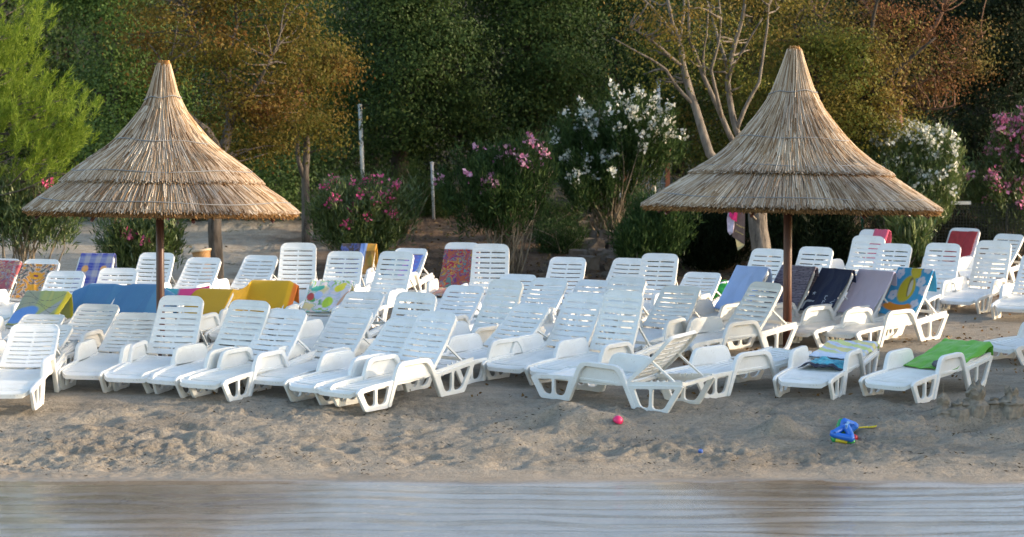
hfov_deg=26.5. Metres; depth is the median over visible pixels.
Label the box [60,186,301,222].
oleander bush
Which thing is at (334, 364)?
sun lounger
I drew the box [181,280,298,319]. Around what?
beach towel
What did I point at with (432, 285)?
sun lounger
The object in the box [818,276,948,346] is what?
sun lounger
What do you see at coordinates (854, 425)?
inflatable armband
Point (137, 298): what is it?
beach towel
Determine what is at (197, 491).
sea water
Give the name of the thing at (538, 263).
bank litter
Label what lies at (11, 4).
evergreen tree
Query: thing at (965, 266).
sun lounger
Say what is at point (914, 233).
oleander bush
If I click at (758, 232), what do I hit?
broadleaf tree
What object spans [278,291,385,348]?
sun lounger
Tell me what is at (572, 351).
sun lounger
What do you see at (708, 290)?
sun lounger
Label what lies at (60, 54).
evergreen tree
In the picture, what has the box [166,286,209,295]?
beach towel
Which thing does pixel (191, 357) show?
sun lounger
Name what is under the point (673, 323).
sun lounger
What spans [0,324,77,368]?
sun lounger
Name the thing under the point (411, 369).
sun lounger
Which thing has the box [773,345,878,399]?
sun lounger
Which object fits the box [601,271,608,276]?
stone
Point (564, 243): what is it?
oleander bush
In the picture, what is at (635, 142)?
oleander bush
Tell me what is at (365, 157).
evergreen tree
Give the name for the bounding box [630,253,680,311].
sun lounger
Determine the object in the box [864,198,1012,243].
oleander bush
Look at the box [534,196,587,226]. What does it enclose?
oleander bush
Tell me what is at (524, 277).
sun lounger
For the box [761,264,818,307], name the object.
beach towel
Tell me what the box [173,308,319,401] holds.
sun lounger
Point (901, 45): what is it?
evergreen tree
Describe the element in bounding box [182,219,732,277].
bank grass
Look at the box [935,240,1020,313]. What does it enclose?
sun lounger
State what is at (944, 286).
sun lounger
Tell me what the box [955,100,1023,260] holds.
oleander bush
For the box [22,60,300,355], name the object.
thatched parasol
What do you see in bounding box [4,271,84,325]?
sun lounger
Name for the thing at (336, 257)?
sun lounger
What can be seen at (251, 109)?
broadleaf tree
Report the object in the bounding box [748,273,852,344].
sun lounger
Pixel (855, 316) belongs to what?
sun lounger
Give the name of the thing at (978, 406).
sand castle
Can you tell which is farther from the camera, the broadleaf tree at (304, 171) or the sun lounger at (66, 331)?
the broadleaf tree at (304, 171)
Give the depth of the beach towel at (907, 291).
29.09 m
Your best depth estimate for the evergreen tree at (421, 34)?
45.98 m
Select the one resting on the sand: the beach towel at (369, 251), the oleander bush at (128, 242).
the oleander bush at (128, 242)
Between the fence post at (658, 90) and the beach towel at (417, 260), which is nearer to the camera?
the beach towel at (417, 260)
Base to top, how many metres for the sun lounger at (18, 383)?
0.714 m
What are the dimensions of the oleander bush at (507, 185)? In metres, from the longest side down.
2.764 x 2.350 x 1.984 m
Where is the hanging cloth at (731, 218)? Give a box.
[727,212,736,234]
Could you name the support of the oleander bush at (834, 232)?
on the sand
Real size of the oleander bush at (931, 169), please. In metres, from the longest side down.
2.949 x 2.141 x 1.458 m
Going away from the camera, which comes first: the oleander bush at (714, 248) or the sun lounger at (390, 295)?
the sun lounger at (390, 295)
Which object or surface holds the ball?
on the sand
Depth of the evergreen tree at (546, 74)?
46.93 m
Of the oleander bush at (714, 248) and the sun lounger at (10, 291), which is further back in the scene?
the oleander bush at (714, 248)
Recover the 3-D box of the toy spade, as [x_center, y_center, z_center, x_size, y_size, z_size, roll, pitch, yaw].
[3.596,1.609,22.083,0.225,0.021,0.060,-3,7,-8]
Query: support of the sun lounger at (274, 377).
on the sand
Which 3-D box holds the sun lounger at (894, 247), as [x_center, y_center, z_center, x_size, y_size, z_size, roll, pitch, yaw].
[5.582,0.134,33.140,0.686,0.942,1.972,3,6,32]
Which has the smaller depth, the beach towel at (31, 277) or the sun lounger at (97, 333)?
the sun lounger at (97, 333)
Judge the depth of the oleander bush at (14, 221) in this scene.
33.76 m
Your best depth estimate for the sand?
21.39 m
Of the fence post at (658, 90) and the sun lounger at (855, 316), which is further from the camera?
the fence post at (658, 90)
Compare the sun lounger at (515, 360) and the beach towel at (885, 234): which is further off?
the beach towel at (885, 234)
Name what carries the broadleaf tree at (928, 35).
on the sand
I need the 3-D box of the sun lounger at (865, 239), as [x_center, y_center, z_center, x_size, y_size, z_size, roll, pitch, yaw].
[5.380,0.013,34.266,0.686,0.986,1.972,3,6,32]
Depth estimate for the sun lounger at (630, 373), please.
23.35 m
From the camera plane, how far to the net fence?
39.60 m
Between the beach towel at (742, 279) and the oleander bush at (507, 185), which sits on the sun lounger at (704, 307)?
the beach towel at (742, 279)
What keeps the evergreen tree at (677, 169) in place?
on the sand
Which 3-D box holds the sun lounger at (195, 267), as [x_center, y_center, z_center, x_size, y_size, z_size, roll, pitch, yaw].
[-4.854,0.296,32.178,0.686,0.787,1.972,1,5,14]
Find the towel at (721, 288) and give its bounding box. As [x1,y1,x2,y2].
[712,280,726,299]
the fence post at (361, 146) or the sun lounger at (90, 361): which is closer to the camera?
the sun lounger at (90, 361)
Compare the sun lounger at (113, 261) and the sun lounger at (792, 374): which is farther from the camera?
the sun lounger at (113, 261)
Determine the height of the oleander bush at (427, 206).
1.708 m
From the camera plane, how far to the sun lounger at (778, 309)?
29.36 m
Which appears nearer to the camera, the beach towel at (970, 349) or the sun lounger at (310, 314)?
the beach towel at (970, 349)
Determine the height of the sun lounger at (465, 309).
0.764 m
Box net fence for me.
[860,201,1023,264]
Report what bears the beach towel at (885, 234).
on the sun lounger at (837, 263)
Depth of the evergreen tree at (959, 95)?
57.62 m
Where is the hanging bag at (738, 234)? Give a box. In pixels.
[732,212,744,249]
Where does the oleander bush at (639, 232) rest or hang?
on the sand
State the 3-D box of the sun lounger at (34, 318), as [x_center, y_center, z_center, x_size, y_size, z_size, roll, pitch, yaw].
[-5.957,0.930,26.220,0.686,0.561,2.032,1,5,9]
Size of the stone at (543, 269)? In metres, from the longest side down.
0.223 x 0.192 x 0.147 m
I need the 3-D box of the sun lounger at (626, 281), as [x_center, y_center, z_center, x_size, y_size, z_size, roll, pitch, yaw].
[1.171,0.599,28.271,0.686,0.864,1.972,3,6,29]
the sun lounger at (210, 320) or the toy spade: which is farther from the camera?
the sun lounger at (210, 320)
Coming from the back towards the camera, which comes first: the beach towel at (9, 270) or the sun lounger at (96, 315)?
the beach towel at (9, 270)
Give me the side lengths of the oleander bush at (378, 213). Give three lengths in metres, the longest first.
2.322 x 2.112 x 1.947 m
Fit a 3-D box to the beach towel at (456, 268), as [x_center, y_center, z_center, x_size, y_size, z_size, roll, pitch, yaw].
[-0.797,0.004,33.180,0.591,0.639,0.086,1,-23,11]
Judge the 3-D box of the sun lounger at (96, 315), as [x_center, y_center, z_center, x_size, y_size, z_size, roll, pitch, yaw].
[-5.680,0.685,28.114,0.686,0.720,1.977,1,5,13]
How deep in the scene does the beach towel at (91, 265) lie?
31.97 m
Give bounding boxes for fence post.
[357,104,364,177]
[430,162,434,218]
[656,80,660,191]
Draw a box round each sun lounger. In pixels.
[0,258,18,297]
[0,259,59,320]
[0,314,69,346]
[0,314,70,338]
[0,324,66,409]
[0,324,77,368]
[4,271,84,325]
[53,300,124,326]
[57,312,162,390]
[59,256,114,287]
[61,304,127,366]
[70,311,150,353]
[96,268,137,283]
[98,295,213,393]
[119,252,181,288]
[132,293,240,344]
[140,300,277,397]
[164,257,228,312]
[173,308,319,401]
[204,305,283,349]
[212,255,277,289]
[242,308,385,395]
[270,243,321,303]
[273,303,349,341]
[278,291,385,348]
[283,317,435,406]
[298,251,370,315]
[312,310,474,411]
[327,256,375,284]
[328,251,426,327]
[349,292,441,389]
[364,248,433,289]
[379,285,485,341]
[418,242,487,310]
[425,304,557,384]
[427,279,545,347]
[452,244,513,313]
[470,274,535,323]
[481,292,616,379]
[485,278,567,335]
[524,290,663,389]
[527,257,585,318]
[531,330,714,412]
[541,279,614,336]
[545,276,655,345]
[581,258,653,304]
[599,285,702,358]
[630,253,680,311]
[641,272,720,322]
[655,271,768,328]
[655,345,812,397]
[659,281,797,355]
[712,248,782,300]
[723,272,814,341]
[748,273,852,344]
[760,246,833,302]
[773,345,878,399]
[778,278,901,347]
[818,229,899,270]
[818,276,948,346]
[837,243,911,312]
[845,235,885,274]
[859,348,992,402]
[920,228,983,277]
[921,243,968,314]
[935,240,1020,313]
[936,234,1023,288]
[983,322,1023,364]
[991,255,1023,319]
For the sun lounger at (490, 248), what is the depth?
32.44 m
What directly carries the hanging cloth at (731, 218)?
hanging from the cord
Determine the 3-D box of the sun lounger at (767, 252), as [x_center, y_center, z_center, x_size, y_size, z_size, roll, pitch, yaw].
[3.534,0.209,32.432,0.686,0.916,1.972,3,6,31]
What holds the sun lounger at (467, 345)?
on the sand
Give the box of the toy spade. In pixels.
[859,425,876,427]
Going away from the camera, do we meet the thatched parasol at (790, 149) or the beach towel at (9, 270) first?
the thatched parasol at (790, 149)
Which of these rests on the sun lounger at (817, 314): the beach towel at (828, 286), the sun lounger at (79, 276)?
the beach towel at (828, 286)
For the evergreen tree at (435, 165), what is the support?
on the sand
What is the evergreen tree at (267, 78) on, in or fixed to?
on the sand
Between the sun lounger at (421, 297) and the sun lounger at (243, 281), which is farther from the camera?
the sun lounger at (243, 281)
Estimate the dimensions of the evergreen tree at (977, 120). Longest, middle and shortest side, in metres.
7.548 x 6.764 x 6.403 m
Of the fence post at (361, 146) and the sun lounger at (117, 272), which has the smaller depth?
the sun lounger at (117, 272)
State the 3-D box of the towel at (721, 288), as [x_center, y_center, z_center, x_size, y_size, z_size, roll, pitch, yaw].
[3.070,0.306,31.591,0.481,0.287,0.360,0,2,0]
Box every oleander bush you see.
[0,159,87,301]
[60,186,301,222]
[89,217,191,280]
[303,165,431,269]
[341,152,468,218]
[432,122,562,273]
[525,211,594,254]
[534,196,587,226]
[537,75,693,237]
[597,182,709,276]
[671,165,751,271]
[745,213,872,274]
[860,110,972,265]
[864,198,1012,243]
[882,215,937,269]
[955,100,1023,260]
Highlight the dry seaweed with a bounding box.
[0,401,1023,475]
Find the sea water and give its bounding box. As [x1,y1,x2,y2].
[0,483,1023,536]
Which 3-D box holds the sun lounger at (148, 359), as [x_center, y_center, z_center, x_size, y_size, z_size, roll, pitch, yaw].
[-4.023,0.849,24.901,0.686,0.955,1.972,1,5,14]
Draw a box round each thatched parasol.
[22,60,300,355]
[640,45,943,346]
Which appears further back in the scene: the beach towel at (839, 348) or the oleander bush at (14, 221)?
the oleander bush at (14, 221)
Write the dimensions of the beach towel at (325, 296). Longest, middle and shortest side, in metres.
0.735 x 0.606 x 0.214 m
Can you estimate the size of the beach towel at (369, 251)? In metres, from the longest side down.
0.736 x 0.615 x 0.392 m
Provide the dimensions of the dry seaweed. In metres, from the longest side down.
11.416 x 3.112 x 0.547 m
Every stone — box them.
[539,267,547,272]
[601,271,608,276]
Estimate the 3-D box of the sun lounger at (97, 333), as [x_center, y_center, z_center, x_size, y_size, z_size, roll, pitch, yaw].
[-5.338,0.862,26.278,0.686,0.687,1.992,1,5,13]
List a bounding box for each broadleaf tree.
[81,0,364,278]
[235,13,406,242]
[576,0,824,265]
[693,0,955,160]
[784,0,1023,129]
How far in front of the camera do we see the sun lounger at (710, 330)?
27.65 m
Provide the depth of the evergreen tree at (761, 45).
65.53 m
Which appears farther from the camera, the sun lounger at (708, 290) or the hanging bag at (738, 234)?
the hanging bag at (738, 234)
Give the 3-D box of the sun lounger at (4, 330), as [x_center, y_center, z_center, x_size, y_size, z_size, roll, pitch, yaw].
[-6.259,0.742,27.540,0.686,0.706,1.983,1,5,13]
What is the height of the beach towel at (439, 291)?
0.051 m
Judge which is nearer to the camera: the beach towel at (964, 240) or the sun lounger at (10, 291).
the sun lounger at (10, 291)
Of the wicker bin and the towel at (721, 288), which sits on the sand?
the wicker bin
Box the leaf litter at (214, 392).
[50,283,1023,397]
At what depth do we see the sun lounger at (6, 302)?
31.18 m
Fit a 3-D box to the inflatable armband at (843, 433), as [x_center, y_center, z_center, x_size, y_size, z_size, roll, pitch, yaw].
[3.301,1.643,21.692,0.256,0.204,0.200,7,-34,12]
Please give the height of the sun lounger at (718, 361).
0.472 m
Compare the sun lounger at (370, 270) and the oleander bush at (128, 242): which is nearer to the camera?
the sun lounger at (370, 270)
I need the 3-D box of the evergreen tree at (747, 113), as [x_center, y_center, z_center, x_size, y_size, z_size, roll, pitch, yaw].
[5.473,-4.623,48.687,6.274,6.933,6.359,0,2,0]
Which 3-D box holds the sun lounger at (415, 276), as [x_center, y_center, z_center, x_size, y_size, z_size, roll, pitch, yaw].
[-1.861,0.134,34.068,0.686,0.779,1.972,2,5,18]
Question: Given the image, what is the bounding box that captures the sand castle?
[931,378,1023,422]
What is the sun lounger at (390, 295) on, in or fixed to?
on the sand
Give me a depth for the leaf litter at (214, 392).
25.97 m
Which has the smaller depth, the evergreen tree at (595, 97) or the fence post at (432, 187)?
the fence post at (432, 187)
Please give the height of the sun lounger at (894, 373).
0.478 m
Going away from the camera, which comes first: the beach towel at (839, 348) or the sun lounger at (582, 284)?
the beach towel at (839, 348)
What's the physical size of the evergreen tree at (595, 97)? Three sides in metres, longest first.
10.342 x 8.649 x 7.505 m
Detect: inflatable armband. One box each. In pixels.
[830,423,855,443]
[836,418,858,431]
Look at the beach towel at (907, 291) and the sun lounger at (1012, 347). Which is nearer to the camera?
the sun lounger at (1012, 347)
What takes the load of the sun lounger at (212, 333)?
on the sand
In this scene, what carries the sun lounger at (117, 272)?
on the sand
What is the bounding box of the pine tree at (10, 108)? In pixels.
[0,0,104,195]
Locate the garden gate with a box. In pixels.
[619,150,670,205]
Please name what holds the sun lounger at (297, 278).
on the sand
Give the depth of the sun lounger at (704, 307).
29.71 m
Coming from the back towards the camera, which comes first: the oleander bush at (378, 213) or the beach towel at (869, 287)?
the oleander bush at (378, 213)
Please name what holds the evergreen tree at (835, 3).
on the sand
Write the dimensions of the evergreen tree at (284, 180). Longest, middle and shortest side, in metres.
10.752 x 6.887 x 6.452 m
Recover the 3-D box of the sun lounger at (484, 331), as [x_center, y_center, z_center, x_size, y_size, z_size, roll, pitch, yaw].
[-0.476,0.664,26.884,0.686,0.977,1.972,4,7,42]
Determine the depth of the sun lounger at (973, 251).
37.55 m
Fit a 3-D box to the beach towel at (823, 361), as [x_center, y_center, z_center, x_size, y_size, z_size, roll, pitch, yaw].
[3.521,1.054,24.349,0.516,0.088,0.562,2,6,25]
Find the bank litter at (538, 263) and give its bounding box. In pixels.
[175,209,1022,281]
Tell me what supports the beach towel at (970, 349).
on the sun lounger at (894, 373)
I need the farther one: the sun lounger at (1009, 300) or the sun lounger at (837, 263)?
the sun lounger at (837, 263)
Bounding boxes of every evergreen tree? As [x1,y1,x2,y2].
[0,0,90,185]
[0,0,222,184]
[2,0,244,176]
[42,0,260,167]
[173,0,411,225]
[175,0,367,179]
[300,0,504,180]
[300,0,596,195]
[341,0,599,180]
[402,0,662,176]
[438,2,685,176]
[544,0,746,193]
[557,0,770,174]
[627,0,859,180]
[683,0,859,167]
[709,0,1013,148]
[766,0,974,144]
[843,2,1023,167]
[858,0,1023,211]
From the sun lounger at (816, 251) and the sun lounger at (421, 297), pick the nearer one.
the sun lounger at (421, 297)
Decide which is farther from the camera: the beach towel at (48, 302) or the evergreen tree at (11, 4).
the evergreen tree at (11, 4)
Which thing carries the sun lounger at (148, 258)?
on the sand
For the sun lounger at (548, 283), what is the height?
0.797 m
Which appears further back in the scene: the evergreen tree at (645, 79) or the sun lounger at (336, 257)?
the evergreen tree at (645, 79)
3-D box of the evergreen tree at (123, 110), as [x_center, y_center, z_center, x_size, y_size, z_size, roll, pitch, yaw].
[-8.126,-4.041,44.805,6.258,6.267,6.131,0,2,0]
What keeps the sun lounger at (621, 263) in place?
on the sand
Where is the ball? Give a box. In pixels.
[613,415,622,423]
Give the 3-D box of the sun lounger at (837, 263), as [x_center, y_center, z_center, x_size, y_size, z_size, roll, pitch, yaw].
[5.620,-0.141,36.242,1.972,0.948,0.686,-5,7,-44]
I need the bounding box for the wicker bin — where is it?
[191,248,210,279]
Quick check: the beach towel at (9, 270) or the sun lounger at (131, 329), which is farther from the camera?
the beach towel at (9, 270)
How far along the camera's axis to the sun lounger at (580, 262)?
32.09 m
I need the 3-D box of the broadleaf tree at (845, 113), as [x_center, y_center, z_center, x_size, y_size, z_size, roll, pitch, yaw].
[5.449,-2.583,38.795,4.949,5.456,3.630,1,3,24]
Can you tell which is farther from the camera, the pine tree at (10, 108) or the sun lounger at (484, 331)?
the pine tree at (10, 108)
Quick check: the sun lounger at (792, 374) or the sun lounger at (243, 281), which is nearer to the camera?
the sun lounger at (792, 374)
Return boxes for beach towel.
[0,260,22,290]
[6,290,72,324]
[12,263,56,297]
[71,253,116,287]
[72,283,176,313]
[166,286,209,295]
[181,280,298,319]
[301,280,353,311]
[335,243,377,273]
[384,255,422,275]
[432,288,457,296]
[439,249,479,286]
[714,265,772,308]
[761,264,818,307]
[798,356,843,370]
[800,267,855,310]
[809,339,879,358]
[837,269,896,312]
[863,229,891,262]
[878,267,936,313]
[903,338,993,369]
[943,231,977,261]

